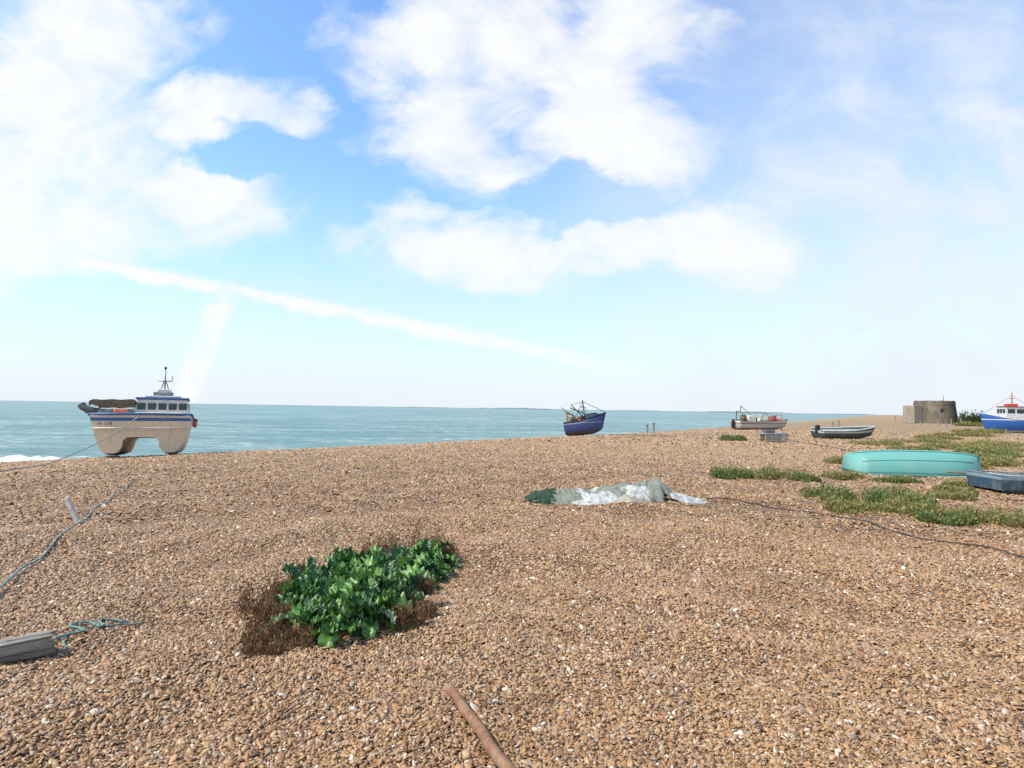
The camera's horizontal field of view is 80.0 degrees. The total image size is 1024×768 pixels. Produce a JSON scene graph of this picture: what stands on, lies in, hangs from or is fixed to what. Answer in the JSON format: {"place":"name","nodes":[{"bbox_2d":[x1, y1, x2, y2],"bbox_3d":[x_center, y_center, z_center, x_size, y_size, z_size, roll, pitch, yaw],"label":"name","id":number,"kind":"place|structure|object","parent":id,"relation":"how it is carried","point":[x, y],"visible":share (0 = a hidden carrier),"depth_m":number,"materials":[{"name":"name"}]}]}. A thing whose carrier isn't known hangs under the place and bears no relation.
{"place":"outdoors","nodes":[
{"label":"outdoors","id":0,"kind":"place"},
{"bbox_2d":[0,400,880,458],"bbox_3d":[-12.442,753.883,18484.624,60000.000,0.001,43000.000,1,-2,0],"label":"sea","id":1,"kind":"structure","parent":0,"point":[58,429],"depth_m":163.15,"materials":[{"name":"liquid"}]},
{"bbox_2d":[0,455,60,461],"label":"surf","id":2,"kind":"structure","parent":1,"relation":"on","point":[13,458],"depth_m":46.43,"materials":[{"name":"liquid"}]},
{"bbox_2d":[0,415,1023,767],"bbox_3d":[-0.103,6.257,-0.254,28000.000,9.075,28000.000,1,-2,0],"label":"ground","id":3,"kind":"structure","parent":0,"point":[888,423],"depth_m":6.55,"materials":[{"name":"brown gravel"}]},
{"bbox_2d":[0,630,56,662],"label":"driftwood post","id":4,"kind":"object","parent":3,"relation":"on","point":[27,646],"visible":1,"depth_m":4.31,"materials":[{"name":"grey wood"}]},
{"bbox_2d":[0,479,134,587],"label":"rope","id":5,"kind":"object","parent":3,"relation":"on","point":[22,567],"visible":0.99,"depth_m":7.42,"materials":[{"name":"grey fabric"}]},
{"bbox_2d":[64,496,79,520],"bbox_3d":[-6.721,1.946,9.346,0.260,0.468,0.055,1,-2,-6],"label":"mooring stake","id":6,"kind":"object","parent":3,"relation":"on","point":[72,510],"visible":0.79,"depth_m":9.32,"materials":[{"name":"grey wood"}]},
{"bbox_2d":[53,618,128,641],"bbox_3d":[-3.422,1.955,4.814,0.274,0.080,0.740,1,-2,9],"label":"rope","id":7,"kind":"object","parent":3,"relation":"on","point":[70,625],"visible":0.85,"depth_m":4.92,"materials":[{"name":"fabric"}]},
{"bbox_2d":[62,621,141,646],"bbox_3d":[-3.332,1.983,4.899,0.206,0.080,0.690,0,-2,13],"label":"rope","id":8,"kind":"object","parent":3,"relation":"on","point":[63,640],"visible":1,"depth_m":4.92,"materials":[{"name":"fabric"}]},
{"bbox_2d":[77,367,197,456],"bbox_3d":[-14.879,1.116,24.552,3.997,3.640,5.665,2,-6,-27],"label":"catamaran boat","id":9,"kind":"object","parent":3,"relation":"on","point":[167,419],"visible":0.99,"depth_m":22.76,"materials":[{"name":"beige paint"}]},
{"bbox_2d":[0,415,140,471],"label":"rope","id":10,"kind":"object","parent":9,"relation":"attached to","point":[73,453],"visible":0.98,"depth_m":19.41,"materials":[{"name":"grey fabric"}]},
{"bbox_2d":[235,575,285,619],"bbox_3d":[-2.264,1.880,5.482,0.432,0.349,0.486,1,-2,0],"label":"dried plant","id":11,"kind":"object","parent":3,"relation":"on","point":[245,600],"visible":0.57,"depth_m":5.41,"materials":[{"name":"brown plant"}]},
{"bbox_2d":[239,612,291,645],"bbox_3d":[-1.902,1.888,4.787,0.381,0.250,0.360,1,-2,0],"label":"dried plant","id":12,"kind":"object","parent":3,"relation":"on","point":[276,629],"visible":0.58,"depth_m":4.73,"materials":[{"name":"brown plant"}]},
{"bbox_2d":[244,595,293,631],"bbox_3d":[-2.014,1.902,5.162,0.379,0.262,0.425,1,-2,0],"label":"dried plant","id":13,"kind":"object","parent":3,"relation":"on","point":[273,612],"visible":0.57,"depth_m":5.13,"materials":[{"name":"brown plant"}]},
{"bbox_2d":[240,614,299,656],"bbox_3d":[-1.793,1.863,4.561,0.412,0.243,0.404,1,-2,0],"label":"dried plant","id":14,"kind":"object","parent":3,"relation":"on","point":[261,642],"visible":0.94,"depth_m":4.48,"materials":[{"name":"brown plant"}]},
{"bbox_2d":[269,558,304,595],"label":"dried plant","id":15,"kind":"object","parent":3,"relation":"on","point":[274,583],"visible":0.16,"depth_m":5.90,"materials":[{"name":"brown plant"}]},
{"bbox_2d":[282,572,310,607],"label":"sea kale","id":16,"kind":"object","parent":3,"relation":"on","point":[294,585],"visible":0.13,"depth_m":5.47,"materials":[{"name":"green plant"}]},
{"bbox_2d":[286,617,320,649],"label":"dried plant","id":17,"kind":"object","parent":3,"relation":"on","point":[304,638],"visible":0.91,"depth_m":4.60,"materials":[{"name":"brown plant"}]},
{"bbox_2d":[282,556,331,589],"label":"sea kale","id":18,"kind":"object","parent":3,"relation":"on","point":[289,568],"visible":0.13,"depth_m":5.99,"materials":[{"name":"green plant"}]},
{"bbox_2d":[263,578,351,633],"bbox_3d":[-1.560,1.785,4.960,0.714,0.357,0.622,0,-2,17],"label":"sea kale","id":19,"kind":"object","parent":3,"relation":"on","point":[326,587],"visible":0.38,"depth_m":4.91,"materials":[{"name":"green plant"}]},
{"bbox_2d":[274,562,362,607],"bbox_3d":[-1.670,1.816,5.533,0.691,0.429,0.719,-1,-3,34],"label":"sea kale","id":20,"kind":"object","parent":3,"relation":"on","point":[317,576],"visible":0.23,"depth_m":5.47,"materials":[{"name":"green plant"}]},
{"bbox_2d":[290,575,380,649],"bbox_3d":[-1.319,1.732,4.839,0.634,0.449,0.692,-1,-3,43],"label":"sea kale","id":21,"kind":"object","parent":3,"relation":"on","point":[327,627],"visible":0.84,"depth_m":4.68,"materials":[{"name":"green plant"}]},
{"bbox_2d":[324,547,369,569],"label":"sea kale","id":22,"kind":"object","parent":3,"relation":"on","point":[361,554],"visible":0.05,"depth_m":6.41,"materials":[{"name":"green plant"}]},
{"bbox_2d":[327,546,376,588],"bbox_3d":[-1.509,1.814,5.909,0.717,0.438,0.796,1,-2,8],"label":"sea kale","id":23,"kind":"object","parent":3,"relation":"on","point":[341,559],"visible":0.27,"depth_m":5.86,"materials":[{"name":"green plant"}]},
{"bbox_2d":[324,557,405,616],"bbox_3d":[-1.285,1.746,5.289,0.763,0.460,0.762,2,-2,-20],"label":"sea kale","id":24,"kind":"object","parent":3,"relation":"on","point":[360,572],"visible":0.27,"depth_m":5.25,"materials":[{"name":"green plant"}]},
{"bbox_2d":[332,575,413,638],"bbox_3d":[-1.074,1.762,4.915,0.614,0.362,0.571,0,-2,17],"label":"sea kale","id":25,"kind":"object","parent":3,"relation":"on","point":[370,590],"visible":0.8,"depth_m":4.85,"materials":[{"name":"green plant"}]},
{"bbox_2d":[359,528,386,554],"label":"dried plant","id":26,"kind":"object","parent":3,"relation":"on","point":[365,549],"visible":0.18,"depth_m":7.17,"materials":[{"name":"brown plant"}]},
{"bbox_2d":[369,544,407,566],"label":"sea kale","id":27,"kind":"object","parent":3,"relation":"on","point":[375,549],"visible":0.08,"depth_m":6.66,"materials":[{"name":"green plant"}]},
{"bbox_2d":[368,546,416,587],"bbox_3d":[-1.218,1.847,5.978,0.639,0.433,0.754,0,-3,32],"label":"sea kale","id":28,"kind":"object","parent":3,"relation":"on","point":[396,554],"visible":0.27,"depth_m":5.92,"materials":[{"name":"green plant"}]},
{"bbox_2d":[376,528,411,551],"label":"dried plant","id":29,"kind":"object","parent":3,"relation":"on","point":[391,548],"visible":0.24,"depth_m":7.30,"materials":[{"name":"brown plant"}]},
{"bbox_2d":[376,562,424,611],"bbox_3d":[-1.036,1.807,5.421,0.545,0.414,0.712,2,-3,-30],"label":"sea kale","id":30,"kind":"object","parent":3,"relation":"on","point":[405,581],"visible":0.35,"depth_m":5.45,"materials":[{"name":"green plant"}]},
{"bbox_2d":[379,596,428,629],"bbox_3d":[-0.885,1.830,4.920,0.419,0.245,0.272,1,-2,0],"label":"dried plant","id":31,"kind":"object","parent":3,"relation":"on","point":[414,616],"visible":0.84,"depth_m":4.88,"materials":[{"name":"brown plant"}]},
{"bbox_2d":[392,539,432,568],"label":"sea kale","id":32,"kind":"object","parent":3,"relation":"on","point":[417,549],"visible":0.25,"depth_m":6.91,"materials":[{"name":"green plant"}]},
{"bbox_2d":[398,547,439,589],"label":"sea kale","id":33,"kind":"object","parent":3,"relation":"on","point":[418,559],"visible":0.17,"depth_m":6.48,"materials":[{"name":"green plant"}]},
{"bbox_2d":[400,586,439,619],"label":"dried plant","id":34,"kind":"object","parent":3,"relation":"on","point":[432,611],"visible":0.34,"depth_m":5.22,"materials":[{"name":"brown plant"}]},
{"bbox_2d":[411,571,435,594],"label":"dried plant","id":35,"kind":"object","parent":3,"relation":"on","point":[420,586],"visible":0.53,"depth_m":6.04,"materials":[{"name":"brown plant"}]},
{"bbox_2d":[409,521,445,549],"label":"dried plant","id":36,"kind":"object","parent":3,"relation":"on","point":[427,535],"visible":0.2,"depth_m":7.83,"materials":[{"name":"brown plant"}]},
{"bbox_2d":[418,548,456,581],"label":"sea kale","id":37,"kind":"object","parent":3,"relation":"on","point":[440,567],"visible":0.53,"depth_m":6.68,"materials":[{"name":"green plant"}]},
{"bbox_2d":[413,537,461,567],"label":"sea kale","id":38,"kind":"object","parent":3,"relation":"on","point":[427,544],"visible":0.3,"depth_m":7.21,"materials":[{"name":"green plant"}]},
{"bbox_2d":[433,530,458,564],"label":"dried plant","id":39,"kind":"object","parent":3,"relation":"on","point":[451,550],"visible":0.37,"depth_m":7.37,"materials":[{"name":"brown plant"}]},
{"bbox_2d":[444,684,515,767],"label":"wooden pole","id":40,"kind":"object","parent":3,"relation":"on","point":[497,756],"visible":1,"depth_m":3.21,"materials":[{"name":"brown wood"}]},
{"bbox_2d":[524,488,556,503],"bbox_3d":[0.605,2.244,12.324,0.728,0.273,0.802,1,-2,0],"label":"fishing net","id":41,"kind":"object","parent":3,"relation":"on","point":[543,496],"visible":1,"depth_m":12.12,"materials":[{"name":"green fabric"}]},
{"bbox_2d":[551,487,591,503],"bbox_3d":[1.144,2.241,12.384,1.145,0.280,0.948,1,-2,0],"label":"fishing net","id":42,"kind":"object","parent":3,"relation":"on","point":[568,495],"visible":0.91,"depth_m":12.12,"materials":[{"name":"grey fabric"}]},
{"bbox_2d":[562,400,605,435],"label":"fishing boat","id":43,"kind":"object","parent":3,"relation":"on","point":[589,423],"visible":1,"depth_m":45.54,"materials":[{"name":"blue paint"}]},
{"bbox_2d":[571,499,603,505],"bbox_3d":[1.583,2.317,11.893,0.870,0.108,0.391,1,-2,0],"label":"tarpaulin","id":44,"kind":"object","parent":3,"relation":"on","point":[583,503],"visible":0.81,"depth_m":11.83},
{"bbox_2d":[577,486,617,502],"bbox_3d":[1.692,2.232,12.259,0.950,0.297,0.930,1,-2,0],"label":"tarpaulin","id":45,"kind":"object","parent":44,"relation":"on","point":[603,496],"visible":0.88,"depth_m":12.02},
{"bbox_2d":[588,482,633,497],"bbox_3d":[2.031,2.171,12.411,1.184,0.338,0.806,1,-2,0],"label":"fishing net","id":46,"kind":"object","parent":44,"relation":"on","point":[617,491],"visible":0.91,"depth_m":12.27,"materials":[{"name":"grey fabric"}]},
{"bbox_2d":[621,484,650,501],"bbox_3d":[2.496,2.208,12.318,0.687,0.321,0.748,3,-3,-36],"label":"tarpaulin","id":47,"kind":"object","parent":46,"relation":"on","point":[642,491],"visible":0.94,"depth_m":12.19,"materials":[{"name":"white plastic"}]},
{"bbox_2d":[604,494,649,503],"bbox_3d":[2.238,2.274,12.011,1.094,0.197,0.525,1,-2,0],"label":"tan net","id":48,"kind":"object","parent":3,"relation":"on","point":[626,498],"visible":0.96,"depth_m":11.92,"materials":[{"name":"beige fabric"}]},
{"bbox_2d":[611,434,677,436],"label":"rope","id":49,"kind":"object","parent":3,"relation":"on","point":[638,435],"visible":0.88,"depth_m":43.76,"materials":[{"name":"brown fabric"}]},
{"bbox_2d":[633,477,673,501],"bbox_3d":[2.909,2.179,12.580,1.043,0.484,0.984,1,-2,0],"label":"fishing net","id":50,"kind":"object","parent":3,"relation":"on","point":[659,489],"visible":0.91,"depth_m":12.45,"materials":[{"name":"grey fabric"}]},
{"bbox_2d":[670,492,708,503],"bbox_3d":[3.591,2.319,12.624,1.030,0.336,0.548,2,-2,-20],"label":"tarpaulin","id":51,"kind":"object","parent":3,"relation":"on","point":[683,498],"visible":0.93,"depth_m":12.51,"materials":[{"name":"white plastic"}]},
{"bbox_2d":[623,434,790,435],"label":"rope","id":52,"kind":"object","parent":3,"relation":"on","point":[695,434],"visible":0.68,"depth_m":46.81,"materials":[{"name":"brown fabric"}]},
{"bbox_2d":[708,464,744,479],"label":"scrub bush","id":53,"kind":"object","parent":3,"relation":"on","point":[725,473],"visible":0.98,"depth_m":17.18,"materials":[{"name":"green plant"}]},
{"bbox_2d":[718,433,746,440],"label":"scrub bush","id":54,"kind":"object","parent":3,"relation":"on","point":[739,437],"visible":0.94,"depth_m":38.65,"materials":[{"name":"green plant"}]},
{"bbox_2d":[730,405,787,429],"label":"work boat","id":55,"kind":"object","parent":3,"relation":"on","point":[759,421],"visible":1,"depth_m":65.13,"materials":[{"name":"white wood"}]},
{"bbox_2d":[738,465,779,478],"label":"scrub bush","id":56,"kind":"object","parent":3,"relation":"on","point":[747,474],"visible":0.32,"depth_m":16.97,"materials":[{"name":"green plant"}]},
{"bbox_2d":[759,430,787,441],"bbox_3d":[16.249,3.235,37.911,1.500,0.750,0.800,1,-2,-6],"label":"gear crate","id":57,"kind":"object","parent":3,"relation":"on","point":[770,435],"visible":0.95,"depth_m":37.57,"materials":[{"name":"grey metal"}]},
{"bbox_2d":[752,463,811,479],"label":"scrub bush","id":58,"kind":"object","parent":3,"relation":"on","point":[769,474],"visible":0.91,"depth_m":16.70,"materials":[{"name":"green plant"}]},
{"bbox_2d":[790,471,821,481],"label":"scrub bush","id":59,"kind":"object","parent":3,"relation":"on","point":[799,476],"visible":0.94,"depth_m":16.40,"materials":[{"name":"green plant"}]},
{"bbox_2d":[784,439,855,451],"bbox_3d":[16.630,3.316,31.161,0.802,0.070,21.103,0,-2,13],"label":"rope","id":60,"kind":"object","parent":3,"relation":"on","point":[821,445],"visible":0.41,"depth_m":34.13,"materials":[{"name":"grey fabric"}]},
{"bbox_2d":[799,481,857,500],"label":"scrub bush","id":61,"kind":"object","parent":3,"relation":"on","point":[830,491],"visible":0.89,"depth_m":13.05,"materials":[{"name":"green plant"}]},
{"bbox_2d":[822,454,843,463],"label":"scrub bush","id":62,"kind":"object","parent":3,"relation":"on","point":[835,460],"visible":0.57,"depth_m":22.12,"materials":[{"name":"green plant"}]},
{"bbox_2d":[819,467,865,479],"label":"scrub bush","id":63,"kind":"object","parent":3,"relation":"on","point":[843,475],"visible":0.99,"depth_m":17.15,"materials":[{"name":"green plant"}]},
{"bbox_2d":[810,425,876,438],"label":"open dinghy","id":64,"kind":"object","parent":3,"relation":"on","point":[852,432],"visible":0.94,"depth_m":44.36,"materials":[{"name":"white paint"}]},
{"bbox_2d":[822,494,891,515],"bbox_3d":[6.487,2.247,11.562,1.119,0.368,0.975,1,-2,0],"label":"scrub bush","id":65,"kind":"object","parent":3,"relation":"on","point":[856,506],"visible":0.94,"depth_m":11.37,"materials":[{"name":"green plant"}]},
{"bbox_2d":[707,497,1023,556],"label":"rope","id":66,"kind":"object","parent":3,"relation":"on","point":[880,526],"visible":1,"depth_m":9.82,"materials":[{"name":"grey fabric"}]},
{"bbox_2d":[847,436,905,445],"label":"scrub bush","id":67,"kind":"object","parent":3,"relation":"on","point":[885,441],"visible":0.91,"depth_m":35.79,"materials":[{"name":"green plant"}]},
{"bbox_2d":[857,481,933,499],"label":"scrub bush","id":68,"kind":"object","parent":3,"relation":"on","point":[895,490],"visible":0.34,"depth_m":13.09,"materials":[{"name":"green plant"}]},
{"bbox_2d":[871,473,924,483],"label":"scrub bush","id":69,"kind":"object","parent":3,"relation":"on","point":[899,479],"visible":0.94,"depth_m":16.38,"materials":[{"name":"green plant"}]},
{"bbox_2d":[861,485,937,508],"bbox_3d":[7.673,2.234,12.167,1.360,0.418,0.867,1,-2,10],"label":"scrub bush","id":70,"kind":"object","parent":3,"relation":"on","point":[876,495],"visible":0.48,"depth_m":12.03,"materials":[{"name":"green plant"}]},
{"bbox_2d":[871,492,950,517],"bbox_3d":[7.268,2.228,11.238,1.352,0.394,1.072,1,-2,0],"label":"scrub bush","id":71,"kind":"object","parent":3,"relation":"on","point":[894,506],"visible":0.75,"depth_m":11.08,"materials":[{"name":"green plant"}]},
{"bbox_2d":[886,443,935,449],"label":"scrub bush","id":72,"kind":"object","parent":3,"relation":"on","point":[923,447],"visible":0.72,"depth_m":31.66,"materials":[{"name":"green plant"}]},
{"bbox_2d":[841,450,981,476],"bbox_3d":[12.504,2.430,18.823,3.892,0.774,1.706,1,-2,4],"label":"upturned boat","id":73,"kind":"object","parent":3,"relation":"on","point":[924,463],"visible":0.9,"depth_m":18.25,"materials":[{"name":"teal plastic"}]},
{"bbox_2d":[896,447,940,450],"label":"scrub bush","id":74,"kind":"object","parent":3,"relation":"on","point":[932,449],"visible":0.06,"depth_m":27.89,"materials":[{"name":"green plant"}]},
{"bbox_2d":[898,435,958,443],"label":"scrub bush","id":75,"kind":"object","parent":3,"relation":"on","point":[934,440],"visible":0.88,"depth_m":39.43,"materials":[{"name":"green plant"}]},
{"bbox_2d":[913,395,957,423],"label":"martello tower","id":76,"kind":"structure","parent":3,"relation":"on","point":[941,411],"depth_m":139.15,"materials":[{"name":"stone"}]},
{"bbox_2d":[913,432,965,439],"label":"scrub bush","id":77,"kind":"object","parent":3,"relation":"on","point":[936,436],"visible":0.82,"depth_m":46.27,"materials":[{"name":"green plant"}]},
{"bbox_2d":[918,442,967,448],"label":"scrub bush","id":78,"kind":"object","parent":3,"relation":"on","point":[937,445],"visible":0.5,"depth_m":33.38,"materials":[{"name":"green plant"}]},
{"bbox_2d":[911,507,979,525],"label":"scrub bush","id":79,"kind":"object","parent":3,"relation":"on","point":[929,516],"visible":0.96,"depth_m":10.40,"materials":[{"name":"green plant"}]},
{"bbox_2d":[927,489,978,501],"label":"scrub bush","id":80,"kind":"object","parent":3,"relation":"on","point":[944,494],"visible":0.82,"depth_m":12.89,"materials":[{"name":"green plant"}]},
{"bbox_2d":[931,483,978,493],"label":"scrub bush","id":81,"kind":"object","parent":3,"relation":"on","point":[954,489],"visible":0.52,"depth_m":14.15,"materials":[{"name":"green plant"}]},
{"bbox_2d":[947,471,965,473],"bbox_3d":[13.310,2.520,17.071,3.039,0.202,0.044,2,-2,-17],"label":"wooden pole","id":82,"kind":"object","parent":3,"relation":"on","point":[956,472],"visible":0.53,"depth_m":16.70,"materials":[{"name":"wood"}]},
{"bbox_2d":[940,478,983,487],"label":"scrub bush","id":83,"kind":"object","parent":3,"relation":"on","point":[961,483],"visible":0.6,"depth_m":15.88,"materials":[{"name":"green plant"}]},
{"bbox_2d":[931,430,997,436],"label":"scrub bush","id":84,"kind":"object","parent":3,"relation":"on","point":[973,434],"visible":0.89,"depth_m":53.86,"materials":[{"name":"green plant"}]},
{"bbox_2d":[952,421,982,425],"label":"scrub bush","id":85,"kind":"object","parent":3,"relation":"on","point":[965,423],"visible":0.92,"depth_m":111.13,"materials":[{"name":"green plant"}]},
{"bbox_2d":[949,502,992,523],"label":"scrub bush","id":86,"kind":"object","parent":3,"relation":"on","point":[963,508],"visible":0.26,"depth_m":10.83,"materials":[{"name":"green plant"}]},
{"bbox_2d":[957,409,985,422],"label":"scrub bush","id":87,"kind":"object","parent":3,"relation":"on","point":[969,417],"visible":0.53,"depth_m":135.13,"materials":[{"name":"green plant"}]},
{"bbox_2d":[949,427,1009,433],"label":"scrub bush","id":88,"kind":"object","parent":3,"relation":"on","point":[989,430],"visible":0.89,"depth_m":65.43,"materials":[{"name":"green plant"}]},
{"bbox_2d":[946,442,1023,451],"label":"scrub bush","id":89,"kind":"object","parent":3,"relation":"on","point":[1019,448],"visible":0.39,"depth_m":31.46,"materials":[{"name":"green plant"}]},
{"bbox_2d":[960,449,1011,459],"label":"scrub bush","id":90,"kind":"object","parent":3,"relation":"on","point":[980,454],"visible":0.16,"depth_m":25.21,"materials":[{"name":"green plant"}]},
{"bbox_2d":[952,445,1019,453],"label":"scrub bush","id":91,"kind":"object","parent":3,"relation":"on","point":[999,449],"visible":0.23,"depth_m":29.06,"materials":[{"name":"green plant"}]},
{"bbox_2d":[980,458,993,469],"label":"scrub bush","id":92,"kind":"object","parent":3,"relation":"on","point":[985,466],"visible":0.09,"depth_m":20.86,"materials":[{"name":"green plant"}]},
{"bbox_2d":[953,444,1023,457],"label":"scrub bush","id":93,"kind":"object","parent":3,"relation":"on","point":[1014,455],"visible":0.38,"depth_m":27.28,"materials":[{"name":"green plant"}]},
{"bbox_2d":[960,438,1023,446],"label":"scrub bush","id":94,"kind":"object","parent":3,"relation":"on","point":[995,443],"visible":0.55,"depth_m":36.59,"materials":[{"name":"green plant"}]},
{"bbox_2d":[966,470,1023,493],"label":"flat boat","id":95,"kind":"object","parent":3,"relation":"on","point":[1001,481],"visible":0.99,"depth_m":14.97,"materials":[{"name":"blue wood"}]},
{"bbox_2d":[973,505,1023,528],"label":"scrub bush","id":96,"kind":"object","parent":3,"relation":"on","point":[1015,519],"visible":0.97,"depth_m":10.39,"materials":[{"name":"green plant"}]},
{"bbox_2d":[978,393,1023,432],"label":"wheelhouse boat","id":97,"kind":"object","parent":3,"relation":"on","point":[1010,416],"visible":0.92,"depth_m":69.32,"materials":[{"name":"blue paint"}]},
{"bbox_2d":[980,453,1023,466],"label":"scrub bush","id":98,"kind":"object","parent":3,"relation":"on","point":[1003,461],"visible":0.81,"depth_m":21.98,"materials":[{"name":"green plant"}]},
{"bbox_2d":[0,0,1023,415],"label":"sky","id":99,"kind":"structure","parent":0,"point":[785,206],"materials":[{"name":"blue"}]},
{"bbox_2d":[290,405,871,414],"bbox_3d":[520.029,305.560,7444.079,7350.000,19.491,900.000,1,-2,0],"label":"distant shore","id":100,"kind":"structure","parent":0,"point":[611,410],"depth_m":7016.61,"materials":[{"name":"grey"}]},
{"bbox_2d":[903,405,922,422],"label":"stone building","id":101,"kind":"structure","parent":0,"point":[912,413],"depth_m":140.75,"materials":[{"name":"beige stone"}]}
]}

